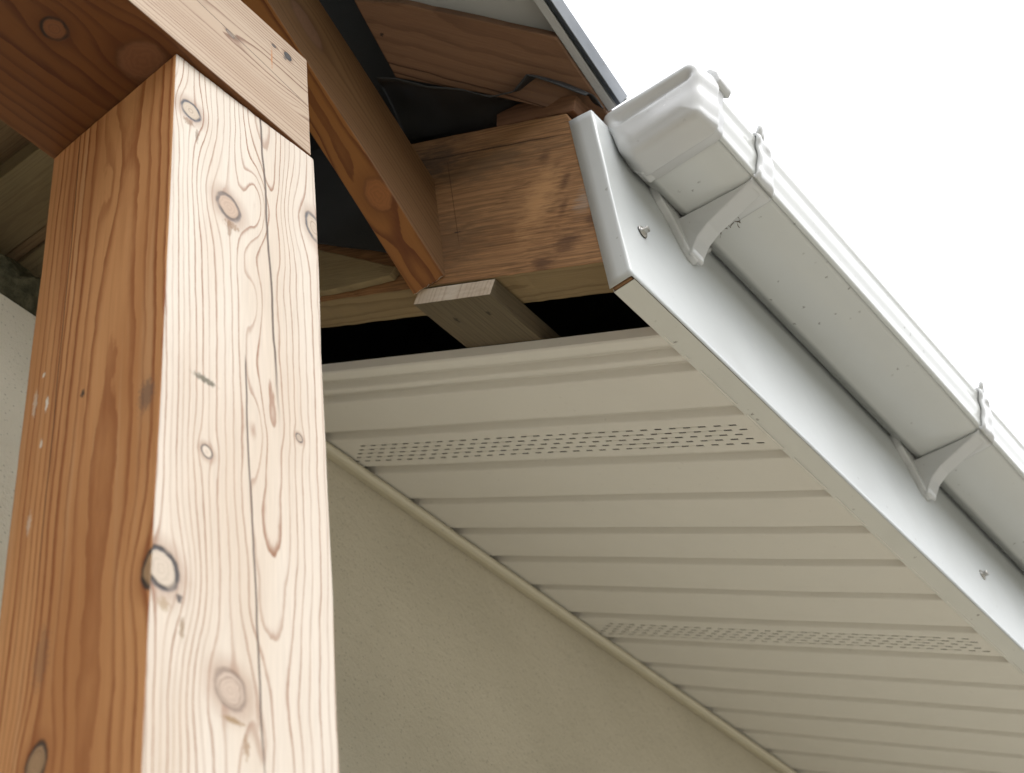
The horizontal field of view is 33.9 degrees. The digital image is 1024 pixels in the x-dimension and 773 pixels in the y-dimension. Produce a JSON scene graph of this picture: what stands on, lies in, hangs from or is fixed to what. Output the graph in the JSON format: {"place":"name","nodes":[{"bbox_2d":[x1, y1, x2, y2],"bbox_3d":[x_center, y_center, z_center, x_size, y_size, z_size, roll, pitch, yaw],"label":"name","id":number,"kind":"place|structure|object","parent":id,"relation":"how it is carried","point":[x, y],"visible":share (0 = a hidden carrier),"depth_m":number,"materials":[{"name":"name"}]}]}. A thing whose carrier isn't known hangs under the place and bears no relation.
{"place":"outdoors","nodes":[
{"label":"outdoors","id":0,"kind":"place"},
{"bbox_2d":[563,0,1023,443],"label":"sky","id":1,"kind":"structure","parent":0,"point":[901,121],"materials":[{"name":"white"}]},
{"label":"ground","id":2,"kind":"structure","parent":0,"visible":0},
{"bbox_2d":[0,293,796,772],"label":"house wall","id":3,"kind":"structure","parent":2,"relation":"on","point":[454,651],"depth_m":2.15,"materials":[{"name":"beige paint"}]},
{"bbox_2d":[0,253,40,316],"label":"mineral wool","id":4,"kind":"object","parent":3,"relation":"on","point":[20,285],"visible":0.2,"depth_m":1.75,"materials":[{"name":"grey"}]},
{"bbox_2d":[5,224,46,260],"bbox_3d":[-0.591,-0.121,1.865,0.642,0.021,0.015,-31,-47,23],"label":"ceiling plank","id":5,"kind":"object","parent":4,"relation":"on","point":[31,242],"visible":0.09,"depth_m":1.83,"materials":[{"name":"brown wood"}]},
{"bbox_2d":[0,142,53,254],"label":"ceiling plank","id":6,"kind":"object","parent":4,"relation":"on","point":[26,172],"visible":0.17,"depth_m":1.77,"materials":[{"name":"brown wood"}]},
{"bbox_2d":[0,119,29,164],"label":"ceiling plank","id":7,"kind":"object","parent":6,"relation":"on","point":[13,142],"depth_m":1.76,"materials":[{"name":"brown wood"}]},
{"bbox_2d":[17,240,44,277],"bbox_3d":[-0.544,-0.080,1.911,0.643,0.021,0.141,-31,-47,23],"label":"ceiling plank","id":8,"kind":"object","parent":4,"relation":"on","point":[31,259],"visible":0.02,"depth_m":1.84,"materials":[{"name":"brown wood"}]},
{"bbox_2d":[411,0,627,110],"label":"porch roof","id":9,"kind":"structure","parent":3,"relation":"on","point":[557,17],"depth_m":1.71,"materials":[{"name":"grey metal"}]},
{"bbox_2d":[241,0,444,293],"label":"porch rafter","id":10,"kind":"object","parent":9,"relation":"attached to","point":[368,150],"visible":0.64,"depth_m":1.68,"materials":[{"name":"brown wood"}]},
{"bbox_2d":[318,114,613,327],"bbox_3d":[-0.136,-0.166,1.826,0.533,0.524,0.049,-31,-47,23],"label":"roof rafter","id":11,"kind":"object","parent":10,"relation":"attached to","point":[515,215],"visible":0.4,"depth_m":1.68,"materials":[{"name":"brown wood"}]},
{"bbox_2d":[310,149,386,252],"bbox_3d":[-0.243,-0.205,1.903,0.281,0.352,0.006,-31,-47,23],"label":"underlay flap","id":12,"kind":"object","parent":11,"relation":"hanging from","point":[341,220],"visible":0.14,"depth_m":1.84,"materials":[{"name":"black"}]},
{"bbox_2d":[318,250,399,296],"bbox_3d":[-0.175,-0.134,1.790,0.132,0.138,0.010,-31,-47,23],"label":"pointed offcut","id":13,"kind":"object","parent":11,"relation":"attached to","point":[339,273],"visible":0.6,"depth_m":1.77,"materials":[{"name":"brown wood"}]},
{"bbox_2d":[497,95,588,126],"bbox_3d":[0.035,-0.275,1.738,0.098,0.071,0.035,-31,-47,23],"label":"packing batten","id":14,"kind":"object","parent":11,"relation":"on","point":[572,106],"visible":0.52,"depth_m":1.72,"materials":[{"name":"brown wood"}]},
{"bbox_2d":[355,0,611,120],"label":"valley board","id":15,"kind":"object","parent":9,"relation":"on","point":[430,44],"visible":0.89,"depth_m":1.72,"materials":[{"name":"brown wood"}]},
{"bbox_2d":[377,74,603,143],"bbox_3d":[-0.051,-0.306,1.746,0.243,0.139,0.134,-31,-47,23],"label":"roof underlay","id":16,"kind":"object","parent":9,"relation":"on","point":[423,113],"visible":0.81,"depth_m":1.78,"materials":[{"name":"black"}]},
{"bbox_2d":[309,0,967,647],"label":"house roof","id":17,"kind":"structure","parent":3,"relation":"on","point":[587,314],"depth_m":2.23,"materials":[{"name":"black"}]},
{"bbox_2d":[322,327,1023,772],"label":"eave soffit","id":18,"kind":"structure","parent":3,"relation":"attached to","point":[762,535],"depth_m":2.03,"materials":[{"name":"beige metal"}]},
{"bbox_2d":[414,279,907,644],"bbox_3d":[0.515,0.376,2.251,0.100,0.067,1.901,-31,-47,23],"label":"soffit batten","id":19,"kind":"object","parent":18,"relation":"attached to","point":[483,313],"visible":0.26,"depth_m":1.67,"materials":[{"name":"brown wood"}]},
{"bbox_2d":[569,110,1023,675],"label":"eaves fascia","id":20,"kind":"structure","parent":18,"relation":"attached to","point":[723,328],"depth_m":1.75,"materials":[{"name":"white metal"}]},
{"bbox_2d":[649,125,774,265],"bbox_3d":[0.218,-0.193,1.698,0.118,0.116,0.111,-31,-47,23],"label":"gutter bracket","id":21,"kind":"object","parent":20,"relation":"attached to","point":[697,232],"visible":1,"depth_m":1.69,"materials":[{"name":"white plastic"}]},
{"bbox_2d":[604,64,1023,571],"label":"rain gutter","id":22,"kind":"object","parent":20,"relation":"attached to","point":[787,255],"visible":0.97,"depth_m":1.81,"materials":[{"name":"white plastic"}]},
{"bbox_2d":[890,381,994,500],"bbox_3d":[0.535,0.066,2.027,0.118,0.116,0.111,-31,-47,23],"label":"gutter bracket","id":23,"kind":"object","parent":20,"relation":"attached to","point":[930,472],"visible":1,"depth_m":2.01,"materials":[{"name":"white plastic"}]},
{"label":"porch floor","id":24,"kind":"structure","parent":0,"visible":0},
{"bbox_2d":[0,54,338,772],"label":"wooden post","id":25,"kind":"object","parent":24,"relation":"on","point":[167,602],"visible":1,"depth_m":1.11,"materials":[{"name":"brown wood"}]},
{"bbox_2d":[0,0,310,158],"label":"porch beam","id":26,"kind":"structure","parent":25,"relation":"on","point":[71,71],"depth_m":1.35,"materials":[{"name":"brown wood"}]}
]}

